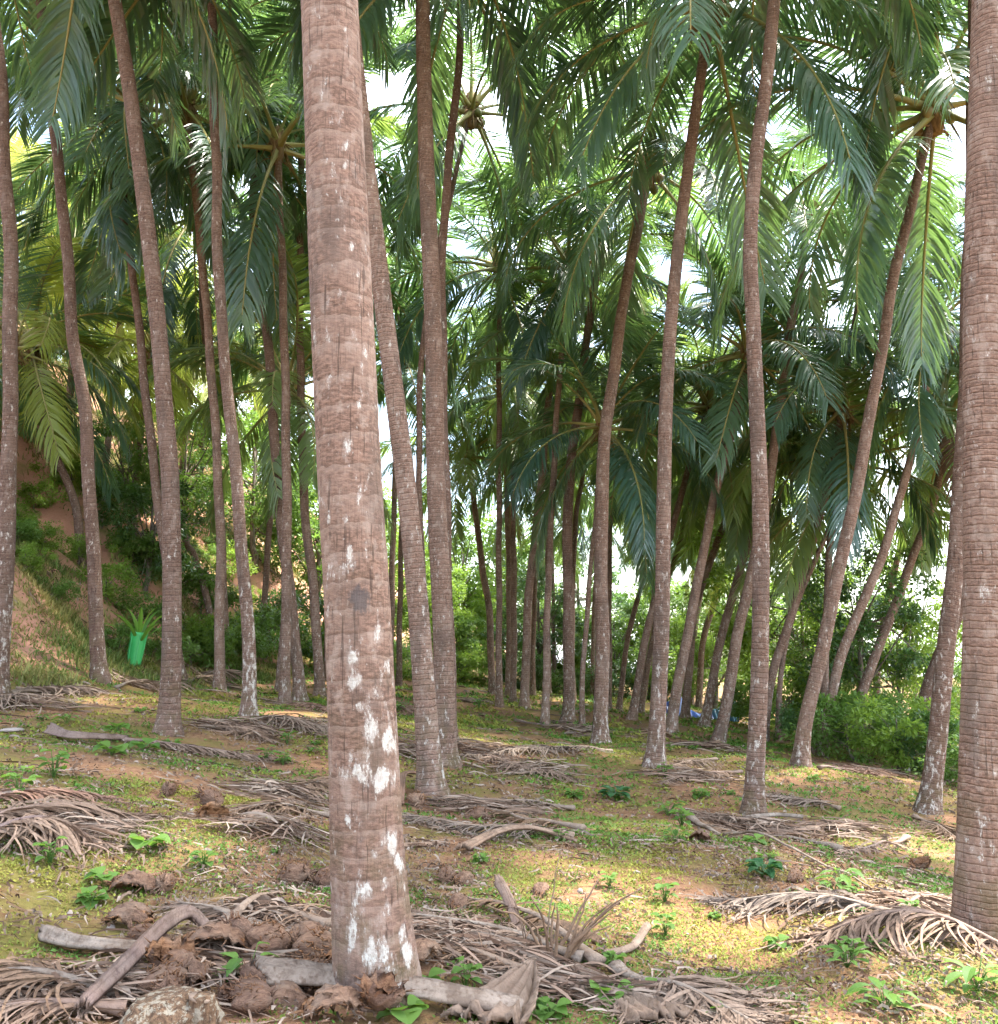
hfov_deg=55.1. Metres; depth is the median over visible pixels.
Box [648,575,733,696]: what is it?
broadleaf tree
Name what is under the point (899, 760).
bush
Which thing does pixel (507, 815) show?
fallen frond
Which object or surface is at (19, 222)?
palm tree
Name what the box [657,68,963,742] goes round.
palm tree
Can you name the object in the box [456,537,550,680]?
broadleaf tree
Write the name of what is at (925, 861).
coconut husk
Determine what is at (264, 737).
fallen frond
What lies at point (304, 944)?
coconut husk
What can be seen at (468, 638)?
broadleaf tree
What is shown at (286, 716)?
fallen frond
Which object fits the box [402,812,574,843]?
fallen frond
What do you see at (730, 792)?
seedling
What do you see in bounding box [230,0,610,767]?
palm tree
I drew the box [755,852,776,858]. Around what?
seedling
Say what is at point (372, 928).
palm tree
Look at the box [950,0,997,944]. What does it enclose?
palm tree
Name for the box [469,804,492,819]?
coconut husk
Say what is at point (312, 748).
seedling
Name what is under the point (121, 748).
seedling
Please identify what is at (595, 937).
frond base
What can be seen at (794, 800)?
fallen frond
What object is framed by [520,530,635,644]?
broadleaf tree
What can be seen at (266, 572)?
palm tree
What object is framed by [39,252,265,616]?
palm tree
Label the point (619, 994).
seedling
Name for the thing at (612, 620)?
broadleaf tree
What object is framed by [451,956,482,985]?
seedling
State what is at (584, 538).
palm tree
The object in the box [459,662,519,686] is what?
bush
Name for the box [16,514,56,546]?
bush
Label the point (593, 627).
palm tree
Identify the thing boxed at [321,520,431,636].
broadleaf tree
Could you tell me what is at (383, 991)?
coconut husk
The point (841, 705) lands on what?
bush
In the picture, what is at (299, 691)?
palm tree
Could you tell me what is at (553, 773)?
fallen frond
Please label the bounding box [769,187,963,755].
palm tree
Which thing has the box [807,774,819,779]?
seedling
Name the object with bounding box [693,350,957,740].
palm tree
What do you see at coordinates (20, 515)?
bush
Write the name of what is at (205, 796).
coconut husk
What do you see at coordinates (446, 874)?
coconut husk
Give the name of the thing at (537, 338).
palm tree
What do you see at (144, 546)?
bush
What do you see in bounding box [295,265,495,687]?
palm tree
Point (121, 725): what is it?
seedling
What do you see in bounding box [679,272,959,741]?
palm tree
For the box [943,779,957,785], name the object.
frond base
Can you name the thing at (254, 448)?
palm tree
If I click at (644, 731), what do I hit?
fallen frond
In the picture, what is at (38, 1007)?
fallen frond
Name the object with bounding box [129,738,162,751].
seedling
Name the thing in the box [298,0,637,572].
palm tree
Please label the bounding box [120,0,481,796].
palm tree
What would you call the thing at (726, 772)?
fallen frond
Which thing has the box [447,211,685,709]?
palm tree
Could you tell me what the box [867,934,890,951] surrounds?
seedling
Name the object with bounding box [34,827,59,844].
coconut husk
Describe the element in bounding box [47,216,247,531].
palm tree
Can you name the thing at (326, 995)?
coconut husk
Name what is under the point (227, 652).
bush
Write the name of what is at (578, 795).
seedling
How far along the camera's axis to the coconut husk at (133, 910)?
4.73 m
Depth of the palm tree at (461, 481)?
36.68 m
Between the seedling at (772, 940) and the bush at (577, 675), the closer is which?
the seedling at (772, 940)
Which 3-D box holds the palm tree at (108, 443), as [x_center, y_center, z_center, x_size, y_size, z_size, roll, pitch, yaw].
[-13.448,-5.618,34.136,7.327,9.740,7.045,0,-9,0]
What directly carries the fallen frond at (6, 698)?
on the ground at (60, 513)
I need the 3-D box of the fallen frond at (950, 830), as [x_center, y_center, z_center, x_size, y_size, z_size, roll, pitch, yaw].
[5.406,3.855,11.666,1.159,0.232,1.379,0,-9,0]
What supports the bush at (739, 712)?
on the ground at (60, 513)
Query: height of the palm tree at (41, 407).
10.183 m
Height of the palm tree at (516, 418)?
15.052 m
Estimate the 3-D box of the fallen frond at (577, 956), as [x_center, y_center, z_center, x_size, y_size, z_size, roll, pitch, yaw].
[-0.132,2.322,5.302,1.282,0.179,0.910,-4,-10,26]
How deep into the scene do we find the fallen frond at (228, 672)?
23.62 m
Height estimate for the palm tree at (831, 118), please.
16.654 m
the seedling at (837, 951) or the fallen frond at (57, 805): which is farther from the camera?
the fallen frond at (57, 805)
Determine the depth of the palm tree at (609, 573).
32.03 m
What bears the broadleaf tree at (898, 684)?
on the ground at (60, 513)
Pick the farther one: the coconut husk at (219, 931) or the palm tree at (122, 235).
the palm tree at (122, 235)
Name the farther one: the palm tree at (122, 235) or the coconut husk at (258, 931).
the palm tree at (122, 235)
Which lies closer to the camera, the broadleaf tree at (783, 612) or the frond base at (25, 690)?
the frond base at (25, 690)
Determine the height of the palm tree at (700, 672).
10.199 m
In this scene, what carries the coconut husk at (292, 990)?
on the ground at (60, 513)
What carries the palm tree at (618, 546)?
on the ground at (60, 513)
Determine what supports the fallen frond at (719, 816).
on the ground at (60, 513)
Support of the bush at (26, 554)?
on the ground at (60, 513)
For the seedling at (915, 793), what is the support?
on the ground at (60, 513)
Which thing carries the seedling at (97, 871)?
on the ground at (60, 513)
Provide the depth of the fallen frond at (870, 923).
5.36 m
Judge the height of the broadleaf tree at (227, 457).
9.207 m
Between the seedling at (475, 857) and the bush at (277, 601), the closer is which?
the seedling at (475, 857)
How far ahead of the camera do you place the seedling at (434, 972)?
4.26 m
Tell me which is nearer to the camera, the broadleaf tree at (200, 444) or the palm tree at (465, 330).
the palm tree at (465, 330)
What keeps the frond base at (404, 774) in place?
on the ground at (60, 513)
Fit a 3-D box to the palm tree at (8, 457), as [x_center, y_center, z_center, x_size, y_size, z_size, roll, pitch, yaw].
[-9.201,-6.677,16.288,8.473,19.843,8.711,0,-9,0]
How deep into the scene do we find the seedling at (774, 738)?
23.86 m
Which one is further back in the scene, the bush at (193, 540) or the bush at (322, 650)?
the bush at (322, 650)
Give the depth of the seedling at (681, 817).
10.18 m
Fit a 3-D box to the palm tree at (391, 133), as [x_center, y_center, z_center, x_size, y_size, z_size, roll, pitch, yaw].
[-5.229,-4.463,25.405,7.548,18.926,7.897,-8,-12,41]
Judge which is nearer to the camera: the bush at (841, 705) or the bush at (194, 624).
the bush at (841, 705)
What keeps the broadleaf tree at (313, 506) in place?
on the ground at (60, 513)
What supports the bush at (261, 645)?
on the ground at (60, 513)
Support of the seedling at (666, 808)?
on the ground at (60, 513)
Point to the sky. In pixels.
(376, 94)
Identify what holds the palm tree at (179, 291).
on the ground at (60, 513)
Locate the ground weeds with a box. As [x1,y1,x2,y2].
[0,586,997,1023]
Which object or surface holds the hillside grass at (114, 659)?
on the ground at (60, 513)
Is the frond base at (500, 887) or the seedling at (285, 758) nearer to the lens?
the frond base at (500, 887)
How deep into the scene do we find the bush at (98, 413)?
46.54 m
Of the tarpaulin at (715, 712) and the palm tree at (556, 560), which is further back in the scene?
the palm tree at (556, 560)
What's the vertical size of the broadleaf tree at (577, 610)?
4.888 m
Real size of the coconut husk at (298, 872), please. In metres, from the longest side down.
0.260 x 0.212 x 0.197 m
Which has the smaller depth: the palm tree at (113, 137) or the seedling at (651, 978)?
the seedling at (651, 978)
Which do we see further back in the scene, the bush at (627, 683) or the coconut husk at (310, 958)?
the bush at (627, 683)
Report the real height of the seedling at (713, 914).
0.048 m
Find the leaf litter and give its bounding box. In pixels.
[0,363,997,1023]
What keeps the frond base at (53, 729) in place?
on the ground at (60, 513)
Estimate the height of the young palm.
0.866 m
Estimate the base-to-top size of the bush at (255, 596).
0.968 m
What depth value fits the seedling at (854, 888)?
6.75 m
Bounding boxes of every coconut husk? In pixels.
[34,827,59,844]
[97,900,159,923]
[101,868,158,894]
[126,918,168,939]
[134,955,197,995]
[143,930,202,966]
[146,949,211,972]
[147,968,188,990]
[153,869,180,895]
[159,780,179,796]
[169,950,196,961]
[172,957,209,989]
[181,921,249,949]
[192,785,226,805]
[193,797,233,823]
[204,960,214,973]
[212,979,233,1002]
[216,909,256,947]
[221,973,270,1009]
[231,982,277,1017]
[238,955,271,986]
[243,930,290,956]
[246,918,301,954]
[271,980,308,1007]
[277,856,318,885]
[284,926,331,957]
[287,920,325,946]
[291,983,371,1021]
[292,952,328,961]
[301,986,312,993]
[302,943,330,993]
[305,952,331,987]
[309,862,329,888]
[309,942,331,959]
[353,968,414,1010]
[407,789,428,808]
[415,938,446,961]
[433,862,456,884]
[447,892,471,908]
[451,866,474,885]
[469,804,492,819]
[529,882,550,897]
[686,829,710,842]
[784,865,806,882]
[907,852,931,869]
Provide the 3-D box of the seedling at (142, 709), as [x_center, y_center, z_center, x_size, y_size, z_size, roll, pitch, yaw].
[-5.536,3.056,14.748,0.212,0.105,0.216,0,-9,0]
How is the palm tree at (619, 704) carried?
on the ground at (60, 513)
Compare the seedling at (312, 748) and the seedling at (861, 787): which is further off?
the seedling at (861, 787)
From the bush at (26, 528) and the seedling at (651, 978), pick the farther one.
the bush at (26, 528)
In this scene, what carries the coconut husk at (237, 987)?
on the ground at (60, 513)
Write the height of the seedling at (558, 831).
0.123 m
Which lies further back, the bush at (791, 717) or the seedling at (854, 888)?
the bush at (791, 717)
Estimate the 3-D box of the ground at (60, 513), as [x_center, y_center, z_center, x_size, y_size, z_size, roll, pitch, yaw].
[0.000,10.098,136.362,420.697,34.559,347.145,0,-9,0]
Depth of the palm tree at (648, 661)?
32.22 m
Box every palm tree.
[0,0,47,692]
[0,0,296,316]
[0,0,369,736]
[0,3,304,679]
[0,123,95,391]
[0,153,106,343]
[0,188,190,507]
[0,232,155,569]
[1,0,193,684]
[5,0,377,691]
[10,109,179,439]
[20,234,228,467]
[28,0,402,718]
[30,84,306,668]
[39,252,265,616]
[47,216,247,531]
[78,14,450,703]
[106,0,415,701]
[110,272,267,498]
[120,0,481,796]
[124,259,209,338]
[132,223,425,691]
[132,278,263,534]
[171,229,373,659]
[176,1,442,697]
[193,324,313,540]
[199,188,453,678]
[227,0,646,743]
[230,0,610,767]
[242,109,468,380]
[293,218,514,659]
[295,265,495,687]
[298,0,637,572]
[301,0,421,1012]
[374,159,617,707]
[380,381,561,693]
[407,309,595,696]
[424,289,612,702]
[446,126,727,724]
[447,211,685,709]
[451,352,608,694]
[457,90,741,721]
[457,387,600,693]
[458,303,738,723]
[470,347,653,702]
[486,472,621,677]
[495,0,825,743]
[501,0,965,768]
[513,250,717,708]
[524,0,952,817]
[544,480,655,596]
[553,407,643,694]
[561,391,775,709]
[576,266,830,720]
[578,228,909,734]
[582,455,704,684]
[584,398,800,711]
[647,322,912,726]
[649,0,969,767]
[650,344,870,718]
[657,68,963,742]
[670,490,793,704]
[674,493,805,708]
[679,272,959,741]
[693,128,965,747]
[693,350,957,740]
[751,0,971,814]
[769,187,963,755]
[798,317,957,744]
[824,353,957,694]
[891,188,964,772]
[909,327,958,532]
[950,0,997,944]
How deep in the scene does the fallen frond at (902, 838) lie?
9.47 m
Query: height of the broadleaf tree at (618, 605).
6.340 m
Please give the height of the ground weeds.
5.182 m
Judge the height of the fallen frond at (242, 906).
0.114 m
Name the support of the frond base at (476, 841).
on the ground at (60, 513)
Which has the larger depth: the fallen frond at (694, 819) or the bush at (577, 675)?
the bush at (577, 675)
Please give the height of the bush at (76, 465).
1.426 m
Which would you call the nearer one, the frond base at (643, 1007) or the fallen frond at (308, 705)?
the frond base at (643, 1007)
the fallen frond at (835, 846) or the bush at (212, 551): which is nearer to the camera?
the fallen frond at (835, 846)
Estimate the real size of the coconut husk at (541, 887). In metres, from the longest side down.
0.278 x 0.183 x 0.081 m
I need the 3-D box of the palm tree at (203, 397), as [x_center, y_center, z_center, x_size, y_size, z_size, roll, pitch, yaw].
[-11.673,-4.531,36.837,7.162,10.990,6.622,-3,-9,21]
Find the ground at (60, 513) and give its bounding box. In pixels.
[0,323,997,1023]
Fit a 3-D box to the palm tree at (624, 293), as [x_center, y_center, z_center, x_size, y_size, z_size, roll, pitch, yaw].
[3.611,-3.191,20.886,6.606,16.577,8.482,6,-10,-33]
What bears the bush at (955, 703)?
on the ground at (60, 513)
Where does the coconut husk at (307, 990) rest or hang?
on the ground at (60, 513)
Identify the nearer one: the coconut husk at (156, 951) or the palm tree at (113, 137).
the coconut husk at (156, 951)
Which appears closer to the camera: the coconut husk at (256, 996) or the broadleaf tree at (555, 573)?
the coconut husk at (256, 996)
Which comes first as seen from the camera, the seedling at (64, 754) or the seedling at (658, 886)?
the seedling at (658, 886)
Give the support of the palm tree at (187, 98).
on the ground at (60, 513)
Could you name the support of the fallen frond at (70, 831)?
on the ground at (60, 513)
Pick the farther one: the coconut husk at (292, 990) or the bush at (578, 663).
the bush at (578, 663)
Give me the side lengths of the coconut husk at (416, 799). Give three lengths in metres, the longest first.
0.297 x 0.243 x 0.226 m
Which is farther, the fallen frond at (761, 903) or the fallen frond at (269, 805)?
the fallen frond at (269, 805)
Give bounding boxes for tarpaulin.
[666,697,713,718]
[712,704,738,721]
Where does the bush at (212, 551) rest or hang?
on the ground at (60, 513)
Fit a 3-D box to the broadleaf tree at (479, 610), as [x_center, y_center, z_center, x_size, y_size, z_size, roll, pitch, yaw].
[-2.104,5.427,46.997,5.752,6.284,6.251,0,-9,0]
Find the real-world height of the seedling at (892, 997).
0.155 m
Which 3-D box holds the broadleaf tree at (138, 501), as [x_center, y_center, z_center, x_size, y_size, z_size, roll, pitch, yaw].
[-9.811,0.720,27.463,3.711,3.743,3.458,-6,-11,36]
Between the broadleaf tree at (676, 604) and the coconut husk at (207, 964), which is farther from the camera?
the broadleaf tree at (676, 604)
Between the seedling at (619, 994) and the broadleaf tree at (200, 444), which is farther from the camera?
the broadleaf tree at (200, 444)
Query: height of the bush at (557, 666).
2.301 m
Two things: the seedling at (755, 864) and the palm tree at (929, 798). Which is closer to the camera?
the seedling at (755, 864)
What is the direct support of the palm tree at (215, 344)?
on the ground at (60, 513)
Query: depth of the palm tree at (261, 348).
31.76 m
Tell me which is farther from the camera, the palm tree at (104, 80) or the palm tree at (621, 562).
the palm tree at (621, 562)
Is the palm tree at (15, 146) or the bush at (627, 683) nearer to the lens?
the palm tree at (15, 146)
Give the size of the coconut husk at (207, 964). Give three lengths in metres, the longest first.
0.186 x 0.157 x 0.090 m
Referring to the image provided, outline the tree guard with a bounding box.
[127,632,147,665]
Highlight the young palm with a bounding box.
[105,607,161,640]
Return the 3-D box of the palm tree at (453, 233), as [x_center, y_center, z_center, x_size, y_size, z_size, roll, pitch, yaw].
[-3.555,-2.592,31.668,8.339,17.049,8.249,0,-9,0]
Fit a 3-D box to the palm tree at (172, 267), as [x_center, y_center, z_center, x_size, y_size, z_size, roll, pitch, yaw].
[-8.881,-3.902,27.410,8.302,17.343,8.436,0,-9,0]
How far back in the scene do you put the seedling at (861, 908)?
6.11 m
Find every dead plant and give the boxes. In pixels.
[486,879,640,959]
[503,833,565,941]
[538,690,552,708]
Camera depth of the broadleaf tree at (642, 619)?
47.59 m
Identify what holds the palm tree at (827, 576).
on the ground at (60, 513)
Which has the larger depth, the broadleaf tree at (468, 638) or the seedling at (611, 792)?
the broadleaf tree at (468, 638)
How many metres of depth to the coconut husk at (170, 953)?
4.10 m
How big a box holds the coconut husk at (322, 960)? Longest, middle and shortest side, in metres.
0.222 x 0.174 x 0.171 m
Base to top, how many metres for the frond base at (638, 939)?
0.061 m
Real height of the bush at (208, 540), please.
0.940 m
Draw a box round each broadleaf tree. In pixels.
[79,414,179,525]
[96,475,232,596]
[113,405,267,541]
[117,377,268,499]
[177,409,317,574]
[191,380,296,473]
[226,462,398,626]
[227,476,321,573]
[243,418,315,489]
[293,442,389,545]
[313,484,398,571]
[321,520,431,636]
[386,513,478,608]
[394,553,472,652]
[394,578,505,669]
[395,498,541,638]
[404,559,505,665]
[432,615,495,681]
[452,536,562,652]
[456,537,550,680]
[480,556,590,690]
[492,549,576,645]
[518,599,590,685]
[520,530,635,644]
[557,611,638,680]
[560,595,648,678]
[580,579,708,676]
[611,582,702,687]
[634,611,744,697]
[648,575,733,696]
[668,604,747,708]
[669,504,854,676]
[670,580,791,685]
[708,551,914,698]
[721,602,809,691]
[771,563,920,696]
[776,534,941,726]
[784,630,888,729]
[830,596,961,714]
[838,534,962,705]
[901,646,961,718]
[920,605,960,693]
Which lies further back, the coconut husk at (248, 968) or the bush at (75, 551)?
the bush at (75, 551)
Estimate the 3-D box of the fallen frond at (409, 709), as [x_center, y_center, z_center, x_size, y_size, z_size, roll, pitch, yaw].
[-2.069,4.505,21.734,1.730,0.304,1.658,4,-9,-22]
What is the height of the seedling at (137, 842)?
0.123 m
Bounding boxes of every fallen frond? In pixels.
[0,691,65,713]
[0,783,125,806]
[0,795,185,852]
[0,812,137,869]
[0,947,119,1022]
[0,989,127,1023]
[10,677,119,698]
[112,668,203,695]
[124,737,292,764]
[149,890,255,928]
[170,796,328,824]
[188,667,241,687]
[193,720,295,745]
[211,895,330,930]
[219,888,287,921]
[231,771,328,806]
[247,713,327,736]
[270,702,326,711]
[396,704,413,715]
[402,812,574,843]
[405,795,575,810]
[410,905,584,962]
[414,927,533,977]
[444,804,586,830]
[457,697,513,705]
[459,742,613,763]
[459,748,595,783]
[459,896,606,967]
[513,719,589,735]
[550,719,575,722]
[571,959,834,1023]
[575,983,781,1023]
[620,727,677,739]
[643,768,742,786]
[652,757,723,770]
[655,809,819,834]
[681,885,890,928]
[686,815,870,887]
[690,818,847,850]
[700,740,744,751]
[763,905,997,967]
[766,791,840,811]
[812,762,902,782]
[816,765,920,778]
[829,834,916,859]
[836,881,951,927]
[869,888,951,908]
[887,813,955,839]
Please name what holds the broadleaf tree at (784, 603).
on the ground at (60, 513)
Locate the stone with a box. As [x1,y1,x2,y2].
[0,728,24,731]
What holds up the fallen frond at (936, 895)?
on the ground at (60, 513)
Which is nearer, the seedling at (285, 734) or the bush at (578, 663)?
the seedling at (285, 734)
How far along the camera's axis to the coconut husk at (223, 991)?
3.85 m
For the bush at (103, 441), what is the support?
on the ground at (60, 513)
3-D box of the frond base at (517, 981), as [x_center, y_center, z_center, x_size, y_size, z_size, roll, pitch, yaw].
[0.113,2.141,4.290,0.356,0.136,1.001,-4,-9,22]
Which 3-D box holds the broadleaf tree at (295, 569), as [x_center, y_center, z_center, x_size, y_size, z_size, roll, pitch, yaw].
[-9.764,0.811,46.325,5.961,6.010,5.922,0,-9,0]
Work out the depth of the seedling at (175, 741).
12.37 m
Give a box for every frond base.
[11,688,50,692]
[38,924,135,951]
[42,722,129,739]
[74,905,208,1009]
[250,955,523,1012]
[400,770,415,804]
[404,841,442,847]
[413,917,493,923]
[440,958,539,1023]
[454,824,574,850]
[494,874,523,931]
[526,918,602,944]
[568,962,689,1023]
[602,921,650,954]
[744,812,803,817]
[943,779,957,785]
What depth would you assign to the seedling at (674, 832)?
8.32 m
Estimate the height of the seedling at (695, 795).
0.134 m
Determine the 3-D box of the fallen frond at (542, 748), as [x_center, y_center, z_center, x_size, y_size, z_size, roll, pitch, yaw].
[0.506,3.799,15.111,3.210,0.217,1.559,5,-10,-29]
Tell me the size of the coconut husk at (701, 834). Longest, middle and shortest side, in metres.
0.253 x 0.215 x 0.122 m
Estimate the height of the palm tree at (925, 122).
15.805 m
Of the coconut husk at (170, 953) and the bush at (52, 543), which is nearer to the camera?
the coconut husk at (170, 953)
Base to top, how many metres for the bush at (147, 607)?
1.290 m
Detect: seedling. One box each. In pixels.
[0,766,43,793]
[32,836,67,864]
[33,748,70,777]
[34,712,51,720]
[50,711,78,723]
[75,885,110,909]
[83,866,119,883]
[92,740,128,755]
[103,722,129,731]
[128,833,170,850]
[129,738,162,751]
[133,707,147,711]
[162,738,182,743]
[190,844,218,866]
[213,941,277,981]
[256,745,275,758]
[273,749,291,764]
[278,729,296,743]
[302,745,320,752]
[376,994,428,1023]
[396,702,404,710]
[422,967,445,979]
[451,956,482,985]
[472,696,486,707]
[472,853,488,864]
[531,996,571,1021]
[553,827,568,840]
[564,788,584,799]
[589,979,634,1004]
[598,785,631,799]
[600,871,617,888]
[602,950,626,963]
[616,795,628,801]
[645,977,656,980]
[650,912,675,935]
[652,797,689,815]
[653,877,678,901]
[656,762,672,776]
[662,827,689,841]
[668,804,694,825]
[691,788,709,798]
[708,911,721,918]
[724,789,736,794]
[743,833,766,844]
[744,858,783,878]
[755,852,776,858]
[762,934,791,950]
[770,729,780,741]
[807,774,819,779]
[814,876,851,890]
[817,861,864,886]
[817,939,874,967]
[837,936,865,959]
[843,977,919,1010]
[846,886,864,894]
[850,907,866,913]
[858,785,870,790]
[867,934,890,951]
[896,899,918,906]
[908,791,917,801]
[943,953,997,992]
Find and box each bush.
[15,541,57,576]
[16,472,79,512]
[16,497,44,526]
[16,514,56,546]
[16,516,44,543]
[22,520,82,555]
[27,454,109,500]
[35,575,80,601]
[48,354,62,364]
[53,533,119,573]
[70,553,144,605]
[76,424,115,454]
[95,409,120,418]
[97,468,150,510]
[103,524,160,571]
[104,622,150,651]
[110,589,161,631]
[143,628,201,659]
[157,538,201,562]
[157,624,241,669]
[158,556,215,595]
[182,575,252,619]
[182,612,255,666]
[191,539,215,561]
[202,611,279,664]
[203,533,234,549]
[204,539,257,582]
[230,602,311,661]
[236,585,261,602]
[253,588,324,657]
[298,613,324,669]
[302,626,323,658]
[394,640,411,678]
[394,645,411,674]
[402,649,463,678]
[456,641,495,683]
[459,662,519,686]
[482,650,551,689]
[517,648,562,673]
[529,668,576,693]
[551,657,588,687]
[560,667,589,693]
[576,659,647,695]
[612,661,695,699]
[629,666,695,701]
[715,681,796,724]
[736,667,820,732]
[772,692,862,750]
[779,690,911,761]
[815,689,955,755]
[835,693,959,774]
[883,709,959,774]
[902,694,959,743]
[904,724,958,782]
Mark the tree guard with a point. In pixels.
(136, 647)
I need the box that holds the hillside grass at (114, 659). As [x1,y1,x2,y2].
[0,312,312,690]
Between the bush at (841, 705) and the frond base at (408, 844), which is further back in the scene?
the bush at (841, 705)
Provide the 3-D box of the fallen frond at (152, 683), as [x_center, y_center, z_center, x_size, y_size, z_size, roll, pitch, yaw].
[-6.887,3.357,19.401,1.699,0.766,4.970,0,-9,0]
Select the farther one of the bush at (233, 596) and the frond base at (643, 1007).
the bush at (233, 596)
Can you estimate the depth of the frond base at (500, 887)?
5.67 m
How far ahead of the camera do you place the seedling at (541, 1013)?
4.17 m
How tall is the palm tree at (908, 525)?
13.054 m
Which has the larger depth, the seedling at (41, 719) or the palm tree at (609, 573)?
the palm tree at (609, 573)
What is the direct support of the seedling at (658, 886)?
on the ground at (60, 513)
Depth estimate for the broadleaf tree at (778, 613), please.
32.60 m
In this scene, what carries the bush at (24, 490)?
on the ground at (60, 513)
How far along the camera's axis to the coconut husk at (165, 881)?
5.40 m
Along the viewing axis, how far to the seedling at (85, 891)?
5.16 m
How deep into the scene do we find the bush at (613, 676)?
42.30 m
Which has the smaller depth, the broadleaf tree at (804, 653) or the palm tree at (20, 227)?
the broadleaf tree at (804, 653)
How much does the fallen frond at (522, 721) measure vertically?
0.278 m
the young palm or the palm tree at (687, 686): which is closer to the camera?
the young palm
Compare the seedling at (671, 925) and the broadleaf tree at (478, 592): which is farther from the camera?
the broadleaf tree at (478, 592)
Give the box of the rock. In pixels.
[117,985,227,1023]
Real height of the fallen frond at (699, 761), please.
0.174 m
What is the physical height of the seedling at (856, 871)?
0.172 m
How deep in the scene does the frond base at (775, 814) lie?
11.33 m
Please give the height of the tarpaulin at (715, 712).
0.690 m
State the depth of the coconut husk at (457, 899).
5.83 m
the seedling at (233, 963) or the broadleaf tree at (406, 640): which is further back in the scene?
the broadleaf tree at (406, 640)
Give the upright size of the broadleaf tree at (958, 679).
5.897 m
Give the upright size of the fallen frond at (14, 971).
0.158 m
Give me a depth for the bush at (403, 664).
37.56 m
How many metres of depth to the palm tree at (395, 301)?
27.56 m
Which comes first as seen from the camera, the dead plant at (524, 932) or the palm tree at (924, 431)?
the dead plant at (524, 932)
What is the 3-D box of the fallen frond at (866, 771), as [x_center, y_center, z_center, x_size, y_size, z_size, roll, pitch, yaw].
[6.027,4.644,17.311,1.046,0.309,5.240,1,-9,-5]
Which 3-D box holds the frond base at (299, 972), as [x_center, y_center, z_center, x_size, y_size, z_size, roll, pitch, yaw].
[-0.488,2.003,4.073,1.183,0.237,0.207,0,-9,0]
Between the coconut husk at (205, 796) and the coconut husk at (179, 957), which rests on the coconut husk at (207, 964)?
the coconut husk at (179, 957)
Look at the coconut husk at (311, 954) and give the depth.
4.29 m
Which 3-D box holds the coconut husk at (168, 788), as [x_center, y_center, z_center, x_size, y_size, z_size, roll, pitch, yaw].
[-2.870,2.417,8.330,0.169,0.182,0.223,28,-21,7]
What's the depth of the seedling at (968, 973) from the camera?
4.69 m
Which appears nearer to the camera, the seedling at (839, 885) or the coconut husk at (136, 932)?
the coconut husk at (136, 932)
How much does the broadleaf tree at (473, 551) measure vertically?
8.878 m
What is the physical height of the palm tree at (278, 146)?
16.485 m
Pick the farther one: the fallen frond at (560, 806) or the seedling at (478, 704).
the seedling at (478, 704)
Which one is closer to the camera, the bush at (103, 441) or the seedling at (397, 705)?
the seedling at (397, 705)
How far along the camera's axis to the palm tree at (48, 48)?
16.00 m
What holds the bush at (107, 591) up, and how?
on the ground at (60, 513)
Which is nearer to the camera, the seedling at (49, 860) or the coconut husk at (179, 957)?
the coconut husk at (179, 957)
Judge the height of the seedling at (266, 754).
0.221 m
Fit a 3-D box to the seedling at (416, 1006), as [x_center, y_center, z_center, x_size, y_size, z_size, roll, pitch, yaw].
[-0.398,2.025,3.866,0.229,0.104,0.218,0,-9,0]
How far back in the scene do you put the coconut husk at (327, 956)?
4.29 m
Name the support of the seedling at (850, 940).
on the ground at (60, 513)
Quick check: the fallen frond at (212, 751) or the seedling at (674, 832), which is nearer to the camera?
the seedling at (674, 832)
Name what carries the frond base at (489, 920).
on the ground at (60, 513)
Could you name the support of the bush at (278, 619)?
on the ground at (60, 513)
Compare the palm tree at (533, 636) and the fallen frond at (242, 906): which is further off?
the palm tree at (533, 636)
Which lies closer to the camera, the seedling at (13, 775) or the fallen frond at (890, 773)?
the seedling at (13, 775)
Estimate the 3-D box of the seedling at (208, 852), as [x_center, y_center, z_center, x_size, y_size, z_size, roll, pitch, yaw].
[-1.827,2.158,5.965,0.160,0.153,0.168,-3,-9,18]
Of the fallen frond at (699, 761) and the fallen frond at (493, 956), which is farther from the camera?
the fallen frond at (699, 761)
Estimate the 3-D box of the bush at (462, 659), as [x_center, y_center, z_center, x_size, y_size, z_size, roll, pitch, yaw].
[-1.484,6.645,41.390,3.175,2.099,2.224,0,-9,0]
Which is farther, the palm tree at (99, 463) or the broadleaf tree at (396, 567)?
the broadleaf tree at (396, 567)
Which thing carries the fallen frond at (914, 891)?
on the ground at (60, 513)
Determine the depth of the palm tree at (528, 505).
36.17 m
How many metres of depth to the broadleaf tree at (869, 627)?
25.29 m
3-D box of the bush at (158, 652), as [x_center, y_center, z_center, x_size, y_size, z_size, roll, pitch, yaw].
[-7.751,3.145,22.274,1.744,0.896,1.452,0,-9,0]
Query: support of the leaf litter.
on the ground at (60, 513)
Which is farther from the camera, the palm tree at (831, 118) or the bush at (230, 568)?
the bush at (230, 568)
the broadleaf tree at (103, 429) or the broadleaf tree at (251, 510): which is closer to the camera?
the broadleaf tree at (103, 429)
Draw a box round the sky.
[1,0,967,677]
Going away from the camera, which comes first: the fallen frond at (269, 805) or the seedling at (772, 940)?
the seedling at (772, 940)
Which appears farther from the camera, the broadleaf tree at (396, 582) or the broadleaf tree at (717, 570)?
the broadleaf tree at (396, 582)
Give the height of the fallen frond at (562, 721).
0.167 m
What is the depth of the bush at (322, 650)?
34.84 m
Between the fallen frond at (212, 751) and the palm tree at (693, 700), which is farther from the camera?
the palm tree at (693, 700)
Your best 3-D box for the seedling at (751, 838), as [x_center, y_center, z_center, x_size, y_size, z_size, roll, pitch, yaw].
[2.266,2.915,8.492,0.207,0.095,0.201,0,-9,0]

